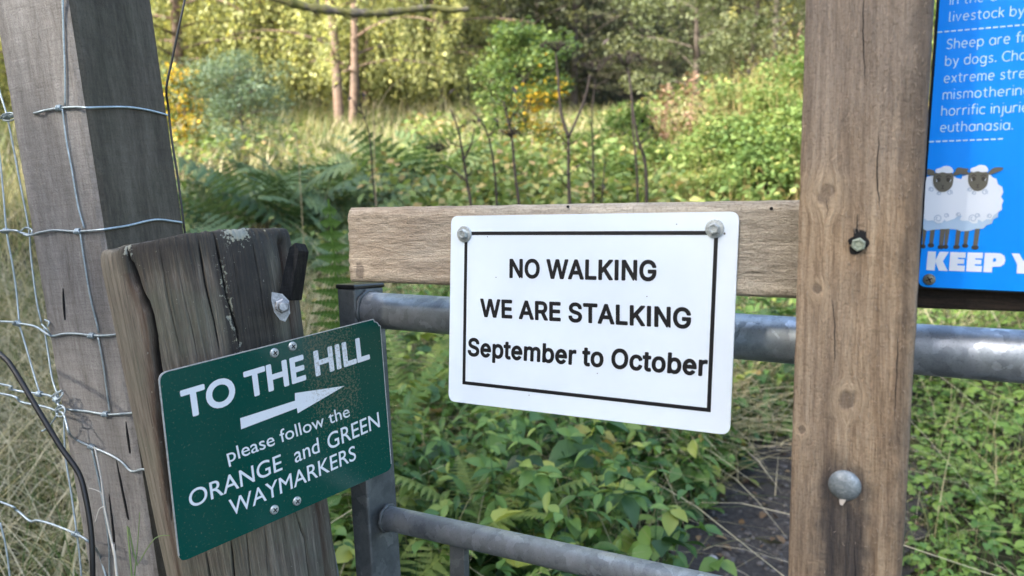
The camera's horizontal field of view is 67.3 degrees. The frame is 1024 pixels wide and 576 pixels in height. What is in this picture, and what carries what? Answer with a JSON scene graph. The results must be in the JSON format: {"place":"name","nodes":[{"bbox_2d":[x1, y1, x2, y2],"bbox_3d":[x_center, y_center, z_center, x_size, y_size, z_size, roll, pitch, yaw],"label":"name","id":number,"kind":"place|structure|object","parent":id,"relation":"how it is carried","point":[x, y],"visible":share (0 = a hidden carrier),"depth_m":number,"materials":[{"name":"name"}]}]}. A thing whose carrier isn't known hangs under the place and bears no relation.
{"place":"outdoors","nodes":[
{"label":"outdoors","id":0,"kind":"place"},
{"bbox_2d":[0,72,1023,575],"bbox_3d":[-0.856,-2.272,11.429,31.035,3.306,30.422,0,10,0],"label":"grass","id":1,"kind":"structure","parent":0,"point":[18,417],"depth_m":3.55,"materials":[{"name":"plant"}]},
{"bbox_2d":[0,0,1023,575],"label":"ground","id":2,"kind":"structure","parent":0,"point":[662,72],"depth_m":4.04,"materials":[{"name":"plant"}]},
{"bbox_2d":[0,39,9,97],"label":"birch tree","id":3,"kind":"object","parent":2,"relation":"on","point":[6,83],"visible":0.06,"depth_m":32.27,"materials":[{"name":"green plant"}]},
{"bbox_2d":[0,38,9,109],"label":"birch tree","id":4,"kind":"object","parent":2,"relation":"on","point":[3,75],"visible":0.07,"depth_m":32.80,"materials":[{"name":"green plant"}]},
{"bbox_2d":[0,37,11,111],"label":"birch tree","id":5,"kind":"object","parent":2,"relation":"on","point":[2,73],"visible":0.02,"depth_m":20.75,"materials":[{"name":"green plant"}]},
{"bbox_2d":[0,0,182,575],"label":"fence post","id":6,"kind":"object","parent":2,"relation":"on","point":[123,166],"visible":0.62,"depth_m":1.04,"materials":[{"name":"grey wood"}]},
{"bbox_2d":[0,0,182,575],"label":"wire fence","id":7,"kind":"object","parent":6,"relation":"attached to","point":[6,116],"visible":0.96,"depth_m":1.06,"materials":[{"name":"metal"}]},
{"bbox_2d":[0,351,95,575],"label":"black cable","id":8,"kind":"object","parent":7,"relation":"hanging from","point":[46,423],"visible":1,"depth_m":0.91,"materials":[{"name":"black rubber"}]},
{"bbox_2d":[165,0,185,233],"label":"hanging wire","id":9,"kind":"object","parent":6,"relation":"hanging from","point":[167,101],"visible":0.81,"depth_m":1.04,"materials":[{"name":"black metal"}]},
{"bbox_2d":[89,447,117,575],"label":"dry stem","id":10,"kind":"object","parent":2,"relation":"on","point":[112,543],"visible":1,"depth_m":0.93,"materials":[{"name":"beige"}]},
{"bbox_2d":[127,512,169,575],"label":"grass stem","id":11,"kind":"object","parent":2,"relation":"on","point":[130,539],"visible":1,"depth_m":0.86,"materials":[{"name":"green"}]},
{"bbox_2d":[161,62,216,154],"bbox_3d":[-5.804,-3.070,13.750,1.135,1.853,1.238,0,10,0],"label":"sapling","id":12,"kind":"object","parent":2,"relation":"on","point":[183,131],"visible":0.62,"depth_m":13.54,"materials":[{"name":"yellow plant"}]},
{"bbox_2d":[150,0,230,103],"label":"birch tree","id":13,"kind":"object","parent":2,"relation":"on","point":[168,46],"visible":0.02,"depth_m":22.57,"materials":[{"name":"green plant"}]},
{"bbox_2d":[101,227,337,575],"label":"gate post","id":14,"kind":"object","parent":2,"relation":"on","point":[181,300],"visible":0.62,"depth_m":0.88,"materials":[{"name":"brown wood"}]},
{"bbox_2d":[158,319,390,559],"bbox_3d":[-0.250,0.158,0.869,0.006,0.196,0.286,2,11,42],"label":"waymarker sign","id":15,"kind":"object","parent":14,"relation":"attached to","point":[256,438],"visible":1,"depth_m":0.85,"materials":[{"name":"green metal"}]},
{"bbox_2d":[336,282,1023,575],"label":"field gate","id":16,"kind":"structure","parent":14,"relation":"attached to","point":[381,520],"depth_m":0.93,"materials":[{"name":"grey metal"}]},
{"bbox_2d":[150,0,296,125],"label":"birch tree","id":17,"kind":"object","parent":2,"relation":"on","point":[175,7],"visible":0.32,"depth_m":19.93,"materials":[{"name":"yellow plant"}]},
{"bbox_2d":[159,47,304,162],"bbox_3d":[-4.733,-3.034,13.087,2.265,2.179,2.113,0,10,0],"label":"willow shrub","id":18,"kind":"object","parent":2,"relation":"on","point":[219,74],"visible":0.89,"depth_m":13.02,"materials":[{"name":"green plant"}]},
{"bbox_2d":[182,174,287,217],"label":"bracken plant","id":19,"kind":"object","parent":2,"relation":"on","point":[230,195],"visible":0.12,"depth_m":7.40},
{"bbox_2d":[195,0,278,35],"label":"birch tree","id":20,"kind":"object","parent":2,"relation":"on","point":[230,7],"visible":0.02,"depth_m":36.84,"materials":[{"name":"green plant"}]},
{"bbox_2d":[151,0,345,115],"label":"birch tree","id":21,"kind":"object","parent":2,"relation":"on","point":[257,35],"visible":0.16,"depth_m":23.70,"materials":[{"name":"green plant"}]},
{"bbox_2d":[173,164,327,200],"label":"bracken plant","id":22,"kind":"object","parent":2,"relation":"on","point":[196,172],"visible":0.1,"depth_m":7.67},
{"bbox_2d":[183,222,325,244],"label":"bracken plant","id":23,"kind":"object","parent":2,"relation":"on","point":[310,229],"visible":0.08,"depth_m":5.97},
{"bbox_2d":[176,162,346,229],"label":"bracken plant","id":24,"kind":"object","parent":2,"relation":"on","point":[200,209],"visible":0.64,"depth_m":6.39,"materials":[{"name":"plant"}]},
{"bbox_2d":[190,213,349,258],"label":"bracken plant","id":25,"kind":"object","parent":2,"relation":"on","point":[237,225],"visible":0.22,"depth_m":5.79,"materials":[{"name":"plant"}]},
{"bbox_2d":[172,156,390,227],"bbox_3d":[-1.948,-0.755,6.867,1.914,0.864,1.925,2,10,13],"label":"bracken plant","id":26,"kind":"object","parent":2,"relation":"on","point":[182,161],"visible":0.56,"depth_m":6.46,"materials":[{"name":"plant"}]},
{"bbox_2d":[262,111,307,319],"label":"grass stem","id":27,"kind":"object","parent":2,"relation":"on","point":[301,199],"visible":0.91,"depth_m":4.23,"materials":[{"name":"plant"}]},
{"bbox_2d":[215,150,360,216],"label":"bracken plant","id":28,"kind":"object","parent":2,"relation":"on","point":[289,173],"visible":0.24,"depth_m":7.34,"materials":[{"name":"plant"}]},
{"bbox_2d":[200,0,390,113],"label":"birch tree","id":29,"kind":"object","parent":2,"relation":"on","point":[278,25],"visible":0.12,"depth_m":24.75,"materials":[{"name":"green plant"}]},
{"bbox_2d":[213,188,408,254],"bbox_3d":[-1.544,-0.491,6.392,1.605,0.659,1.357,-10,14,-44],"label":"bracken plant","id":30,"kind":"object","parent":2,"relation":"on","point":[279,218],"visible":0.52,"depth_m":6.16,"materials":[{"name":"plant"}]},
{"bbox_2d":[293,226,354,282],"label":"bracken plant","id":31,"kind":"object","parent":2,"relation":"on","point":[323,251],"visible":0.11,"depth_m":5.49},
{"bbox_2d":[274,3,375,114],"bbox_3d":[-7.532,-12.193,29.824,4.320,12.280,4.452,0,10,1],"label":"conifer","id":32,"kind":"object","parent":2,"relation":"on","point":[318,101],"visible":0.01,"depth_m":30.23,"materials":[{"name":"green plant"}]},
{"bbox_2d":[304,238,349,286],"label":"bracken plant","id":33,"kind":"object","parent":2,"relation":"on","point":[323,263],"visible":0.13,"depth_m":5.18,"materials":[{"name":"plant"}]},
{"bbox_2d":[239,168,423,218],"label":"bracken plant","id":34,"kind":"object","parent":2,"relation":"on","point":[352,188],"visible":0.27,"depth_m":6.99,"materials":[{"name":"plant"}]},
{"bbox_2d":[222,0,461,129],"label":"birch tree","id":35,"kind":"object","parent":2,"relation":"on","point":[331,45],"visible":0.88,"depth_m":18.80,"materials":[{"name":"yellow plant"}]},
{"bbox_2d":[259,174,443,238],"bbox_3d":[-1.333,-0.623,6.718,1.415,0.742,1.438,-9,14,-43],"label":"bracken plant","id":36,"kind":"object","parent":2,"relation":"on","point":[319,204],"visible":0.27,"depth_m":6.61,"materials":[{"name":"plant"}]},
{"bbox_2d":[333,44,378,206],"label":"dead stalk","id":37,"kind":"object","parent":2,"relation":"on","point":[360,112],"visible":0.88,"depth_m":4.90,"materials":[{"name":"plant"}]},
{"bbox_2d":[295,152,427,206],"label":"bracken plant","id":38,"kind":"object","parent":2,"relation":"on","point":[349,161],"visible":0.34,"depth_m":7.59,"materials":[{"name":"plant"}]},
{"bbox_2d":[273,0,453,113],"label":"birch tree","id":39,"kind":"object","parent":2,"relation":"on","point":[366,92],"visible":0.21,"depth_m":23.49,"materials":[{"name":"green plant"}]},
{"bbox_2d":[273,0,468,22],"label":"branch","id":40,"kind":"object","parent":2,"relation":"on","point":[324,9],"visible":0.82,"depth_m":5.58,"materials":[{"name":"brown plant"}]},
{"bbox_2d":[319,141,435,175],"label":"bracken plant","id":41,"kind":"object","parent":2,"relation":"on","point":[340,151],"visible":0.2,"depth_m":9.14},
{"bbox_2d":[310,199,446,541],"bbox_3d":[-0.521,0.318,2.430,0.508,1.229,0.558,3,10,16],"label":"fern","id":42,"kind":"object","parent":2,"relation":"on","point":[332,281],"visible":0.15,"depth_m":2.18,"materials":[{"name":"plant"}]},
{"bbox_2d":[307,1,449,102],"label":"birch tree","id":43,"kind":"object","parent":2,"relation":"on","point":[374,76],"visible":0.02,"depth_m":32.55,"materials":[{"name":"green plant"}]},
{"bbox_2d":[319,174,461,206],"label":"bracken plant","id":44,"kind":"object","parent":2,"relation":"on","point":[364,186],"visible":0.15,"depth_m":7.13,"materials":[{"name":"plant"}]},
{"bbox_2d":[288,0,499,112],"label":"birch tree","id":45,"kind":"object","parent":2,"relation":"on","point":[342,41],"visible":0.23,"depth_m":24.18,"materials":[{"name":"green plant"}]},
{"bbox_2d":[331,128,460,158],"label":"bracken plant","id":46,"kind":"object","parent":2,"relation":"on","point":[446,133],"visible":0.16,"depth_m":9.52,"materials":[{"name":"plant"}]},
{"bbox_2d":[385,329,448,422],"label":"fern","id":47,"kind":"object","parent":2,"relation":"on","point":[398,380],"visible":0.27,"depth_m":3.46,"materials":[{"name":"plant"}]},
{"bbox_2d":[348,128,504,192],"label":"bracken plant","id":48,"kind":"object","parent":2,"relation":"on","point":[387,150],"visible":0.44,"depth_m":7.72,"materials":[{"name":"plant"}]},
{"bbox_2d":[376,148,490,181],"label":"bracken plant","id":49,"kind":"object","parent":2,"relation":"on","point":[471,163],"visible":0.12,"depth_m":8.69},
{"bbox_2d":[339,503,536,575],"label":"fern","id":50,"kind":"object","parent":2,"relation":"on","point":[408,548],"visible":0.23,"depth_m":2.12,"materials":[{"name":"plant"}]},
{"bbox_2d":[347,0,534,112],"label":"birch tree","id":51,"kind":"object","parent":2,"relation":"on","point":[443,45],"visible":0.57,"depth_m":23.39,"materials":[{"name":"green plant"}]},
{"bbox_2d":[391,0,510,39],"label":"birch tree","id":52,"kind":"object","parent":2,"relation":"on","point":[466,16],"visible":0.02,"depth_m":37.04,"materials":[{"name":"green plant"}]},
{"bbox_2d":[394,130,509,168],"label":"bracken plant","id":53,"kind":"object","parent":2,"relation":"on","point":[403,134],"visible":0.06,"depth_m":9.75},
{"bbox_2d":[422,109,482,205],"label":"dead stalk","id":54,"kind":"object","parent":2,"relation":"on","point":[463,158],"visible":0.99,"depth_m":4.79,"materials":[{"name":"plant"}]},
{"bbox_2d":[419,186,501,205],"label":"bracken plant","id":55,"kind":"object","parent":2,"relation":"on","point":[443,195],"visible":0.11,"depth_m":7.31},
{"bbox_2d":[421,165,518,197],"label":"bracken plant","id":56,"kind":"object","parent":2,"relation":"on","point":[505,171],"visible":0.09,"depth_m":8.35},
{"bbox_2d":[449,89,504,205],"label":"dead stalk","id":57,"kind":"object","parent":2,"relation":"on","point":[493,162],"visible":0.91,"depth_m":4.99,"materials":[{"name":"plant"}]},
{"bbox_2d":[410,542,549,575],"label":"fern","id":58,"kind":"object","parent":2,"relation":"on","point":[430,554],"visible":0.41,"depth_m":2.11,"materials":[{"name":"plant"}]},
{"bbox_2d":[436,172,525,205],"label":"bush","id":59,"kind":"object","parent":2,"relation":"on","point":[487,183],"visible":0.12,"depth_m":7.13,"materials":[{"name":"green plant"}]},
{"bbox_2d":[437,147,526,173],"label":"bracken plant","id":60,"kind":"object","parent":2,"relation":"on","point":[467,161],"visible":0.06,"depth_m":9.29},
{"bbox_2d":[169,73,799,294],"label":"herbs","id":61,"kind":"object","parent":2,"relation":"on","point":[459,198],"visible":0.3,"depth_m":7.25,"materials":[{"name":"green plant"}]},
{"bbox_2d":[394,450,602,544],"bbox_3d":[-0.067,0.661,2.275,0.625,0.289,0.577,-8,13,-38],"label":"fern","id":62,"kind":"object","parent":2,"relation":"on","point":[470,491],"visible":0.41,"depth_m":2.33,"materials":[{"name":"plant"}]},
{"bbox_2d":[406,0,592,109],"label":"dark tree","id":63,"kind":"object","parent":2,"relation":"on","point":[500,6],"visible":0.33,"depth_m":25.11,"materials":[{"name":"green plant"}]},
{"bbox_2d":[490,87,532,204],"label":"dead stalk","id":64,"kind":"object","parent":2,"relation":"on","point":[510,133],"visible":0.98,"depth_m":4.79,"materials":[{"name":"plant"}]},
{"bbox_2d":[465,15,582,171],"bbox_3d":[0.158,-2.551,10.712,1.628,2.401,1.824,0,10,0],"label":"young tree","id":65,"kind":"object","parent":2,"relation":"on","point":[522,39],"visible":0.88,"depth_m":10.43,"materials":[{"name":"green plant"}]},
{"bbox_2d":[488,146,560,202],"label":"bush","id":66,"kind":"object","parent":2,"relation":"on","point":[522,153],"visible":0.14,"depth_m":8.82,"materials":[{"name":"green plant"}]},
{"bbox_2d":[474,0,603,117],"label":"conifer","id":67,"kind":"object","parent":2,"relation":"on","point":[567,29],"visible":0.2,"depth_m":29.84,"materials":[{"name":"green plant"}]},
{"bbox_2d":[301,195,795,575],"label":"undergrowth","id":68,"kind":"object","parent":2,"relation":"on","point":[583,449],"visible":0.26,"depth_m":2.50,"materials":[{"name":"green plant"}]},
{"bbox_2d":[512,166,586,204],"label":"bush","id":69,"kind":"object","parent":2,"relation":"on","point":[561,186],"visible":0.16,"depth_m":7.79,"materials":[{"name":"green plant"}]},
{"bbox_2d":[540,39,589,203],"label":"dead stalk","id":70,"kind":"object","parent":2,"relation":"on","point":[567,133],"visible":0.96,"depth_m":4.99,"materials":[{"name":"plant"}]},
{"bbox_2d":[467,0,681,116],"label":"dark tree","id":71,"kind":"object","parent":2,"relation":"on","point":[574,98],"visible":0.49,"depth_m":26.76,"materials":[{"name":"green plant"}]},
{"bbox_2d":[516,0,658,108],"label":"conifer","id":72,"kind":"object","parent":2,"relation":"on","point":[604,91],"visible":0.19,"depth_m":32.74,"materials":[{"name":"green plant"}]},
{"bbox_2d":[576,59,612,203],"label":"dead stalk","id":73,"kind":"object","parent":2,"relation":"on","point":[591,116],"visible":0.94,"depth_m":5.19,"materials":[{"name":"plant"}]},
{"bbox_2d":[555,128,638,189],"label":"bush","id":74,"kind":"object","parent":2,"relation":"on","point":[585,138],"visible":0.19,"depth_m":8.95,"materials":[{"name":"green plant"}]},
{"bbox_2d":[574,150,657,202],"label":"bush","id":75,"kind":"object","parent":2,"relation":"on","point":[628,163],"visible":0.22,"depth_m":7.05,"materials":[{"name":"green plant"}]},
{"bbox_2d":[584,100,668,165],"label":"bush","id":76,"kind":"object","parent":2,"relation":"on","point":[624,116],"visible":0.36,"depth_m":9.68,"materials":[{"name":"green plant"}]},
{"bbox_2d":[603,38,661,202],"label":"dead stalk","id":77,"kind":"object","parent":2,"relation":"on","point":[633,119],"visible":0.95,"depth_m":4.99,"materials":[{"name":"plant"}]},
{"bbox_2d":[590,0,682,56],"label":"conifer","id":78,"kind":"object","parent":2,"relation":"on","point":[641,31],"visible":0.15,"depth_m":37.17,"materials":[{"name":"green plant"}]},
{"bbox_2d":[617,120,681,153],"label":"bush","id":79,"kind":"object","parent":2,"relation":"on","point":[654,131],"visible":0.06,"depth_m":11.51,"materials":[{"name":"green plant"}]},
{"bbox_2d":[630,137,694,185],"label":"bush","id":80,"kind":"object","parent":2,"relation":"on","point":[654,156],"visible":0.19,"depth_m":8.18,"materials":[{"name":"green plant"}]},
{"bbox_2d":[646,83,683,163],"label":"dock plant","id":81,"kind":"object","parent":2,"relation":"on","point":[664,119],"visible":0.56,"depth_m":9.53,"materials":[{"name":"brown plant"}]},
{"bbox_2d":[662,70,710,149],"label":"dock plant","id":82,"kind":"object","parent":2,"relation":"on","point":[687,92],"visible":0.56,"depth_m":9.53,"materials":[{"name":"brown plant"}]},
{"bbox_2d":[642,163,757,201],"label":"bush","id":83,"kind":"object","parent":2,"relation":"on","point":[715,171],"visible":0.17,"depth_m":6.75,"materials":[{"name":"green plant"}]},
{"bbox_2d":[669,121,732,177],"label":"bush","id":84,"kind":"object","parent":2,"relation":"on","point":[701,140],"visible":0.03,"depth_m":8.73,"materials":[{"name":"green plant"}]},
{"bbox_2d":[604,0,803,111],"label":"sallow tree","id":85,"kind":"object","parent":2,"relation":"on","point":[695,49],"visible":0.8,"depth_m":19.71,"materials":[{"name":"green plant"}]},
{"bbox_2d":[656,108,795,199],"bbox_3d":[2.167,-1.075,7.493,1.479,1.315,1.446,-4,11,-21],"label":"bush","id":86,"kind":"object","parent":2,"relation":"on","point":[695,143],"visible":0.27,"depth_m":7.31,"materials":[{"name":"green plant"}]},
{"bbox_2d":[657,0,798,107],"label":"conifer","id":87,"kind":"object","parent":2,"relation":"on","point":[702,51],"visible":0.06,"depth_m":30.23,"materials":[{"name":"green plant"}]},
{"bbox_2d":[703,82,757,122],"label":"bush","id":88,"kind":"object","parent":2,"relation":"on","point":[728,94],"visible":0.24,"depth_m":11.22,"materials":[{"name":"green plant"}]},
{"bbox_2d":[684,0,804,89],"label":"sallow tree","id":89,"kind":"object","parent":2,"relation":"on","point":[751,42],"visible":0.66,"depth_m":18.53,"materials":[{"name":"green plant"}]},
{"bbox_2d":[685,0,804,99],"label":"dark tree","id":90,"kind":"object","parent":2,"relation":"on","point":[787,30],"visible":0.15,"depth_m":22.86,"materials":[{"name":"green plant"}]},
{"bbox_2d":[696,140,799,200],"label":"bush","id":91,"kind":"object","parent":2,"relation":"on","point":[755,160],"visible":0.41,"depth_m":6.29,"materials":[{"name":"green plant"}]},
{"bbox_2d":[702,123,799,194],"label":"bush","id":92,"kind":"object","parent":2,"relation":"on","point":[723,150],"visible":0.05,"depth_m":7.23,"materials":[{"name":"green plant"}]},
{"bbox_2d":[702,100,802,200],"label":"bush","id":93,"kind":"object","parent":2,"relation":"on","point":[793,120],"visible":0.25,"depth_m":6.67,"materials":[{"name":"green plant"}]},
{"bbox_2d":[701,0,804,97],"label":"birch tree","id":94,"kind":"object","parent":2,"relation":"on","point":[791,34],"visible":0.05,"depth_m":28.56,"materials":[{"name":"green plant"}]},
{"bbox_2d":[720,82,802,170],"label":"bush","id":95,"kind":"object","parent":2,"relation":"on","point":[783,96],"visible":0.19,"depth_m":8.15,"materials":[{"name":"green plant"}]},
{"bbox_2d":[741,60,802,95],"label":"bush","id":96,"kind":"object","parent":2,"relation":"on","point":[753,80],"visible":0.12,"depth_m":11.91,"materials":[{"name":"green plant"}]},
{"bbox_2d":[741,2,804,89],"bbox_3d":[11.422,-14.669,32.371,5.447,15.845,5.908,5,11,24],"label":"conifer","id":97,"kind":"object","parent":2,"relation":"on","point":[785,28],"visible":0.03,"depth_m":32.49,"materials":[{"name":"green plant"}]},
{"bbox_2d":[747,81,802,117],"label":"bush","id":98,"kind":"object","parent":2,"relation":"on","point":[779,87],"visible":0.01,"depth_m":10.27,"materials":[{"name":"green plant"}]},
{"bbox_2d":[619,25,933,201],"bbox_3d":[4.823,-2.105,9.249,8.029,3.040,9.187,0,10,0],"label":"thicket","id":99,"kind":"object","parent":2,"relation":"on","point":[710,108],"visible":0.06,"depth_m":10.70,"materials":[{"name":"green plant"}]},
{"bbox_2d":[758,37,804,109],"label":"bush","id":100,"kind":"object","parent":2,"relation":"on","point":[799,65],"visible":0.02,"depth_m":8.94,"materials":[{"name":"green plant"}]},
{"bbox_2d":[788,0,933,575],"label":"timber post","id":101,"kind":"object","parent":2,"relation":"on","point":[866,77],"visible":1,"depth_m":0.62,"materials":[{"name":"brown wood"}]},
{"bbox_2d":[348,200,798,297],"bbox_3d":[0.074,-0.044,0.821,0.610,0.092,0.043,2,4,29],"label":"timber board","id":102,"kind":"object","parent":101,"relation":"attached to","point":[408,244],"visible":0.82,"depth_m":0.84,"materials":[{"name":"brown wood"}]},
{"bbox_2d":[449,212,738,433],"bbox_3d":[0.068,0.030,0.800,0.324,0.212,0.011,2,4,29],"label":"warning sign","id":103,"kind":"object","parent":102,"relation":"attached to","point":[625,317],"visible":1,"depth_m":0.79,"materials":[{"name":"white metal"}]},
{"bbox_2d":[917,0,1023,311],"bbox_3d":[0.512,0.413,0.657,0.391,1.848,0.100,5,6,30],"label":"notice sign","id":104,"kind":"object","parent":101,"relation":"attached to","point":[972,245],"visible":1,"depth_m":0.64,"materials":[{"name":"blue"}]},
{"bbox_2d":[787,0,936,94],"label":"bush","id":105,"kind":"object","parent":2,"relation":"on","point":[932,38],"visible":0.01,"depth_m":9.21,"materials":[{"name":"green plant"}]},
{"bbox_2d":[736,297,1023,575],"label":"ground cover","id":106,"kind":"object","parent":2,"relation":"on","point":[970,496],"visible":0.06,"depth_m":3.14,"materials":[{"name":"green plant"}]},
{"bbox_2d":[670,309,1003,575],"bbox_3d":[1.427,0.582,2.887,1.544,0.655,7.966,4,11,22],"label":"path","id":107,"kind":"structure","parent":0,"point":[757,522],"depth_m":2.94,"materials":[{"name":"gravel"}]},
{"bbox_2d":[651,377,978,575],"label":"leaf litter","id":108,"kind":"object","parent":107,"relation":"on","point":[762,514],"visible":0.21,"depth_m":2.95,"materials":[{"name":"plant"}]}
]}

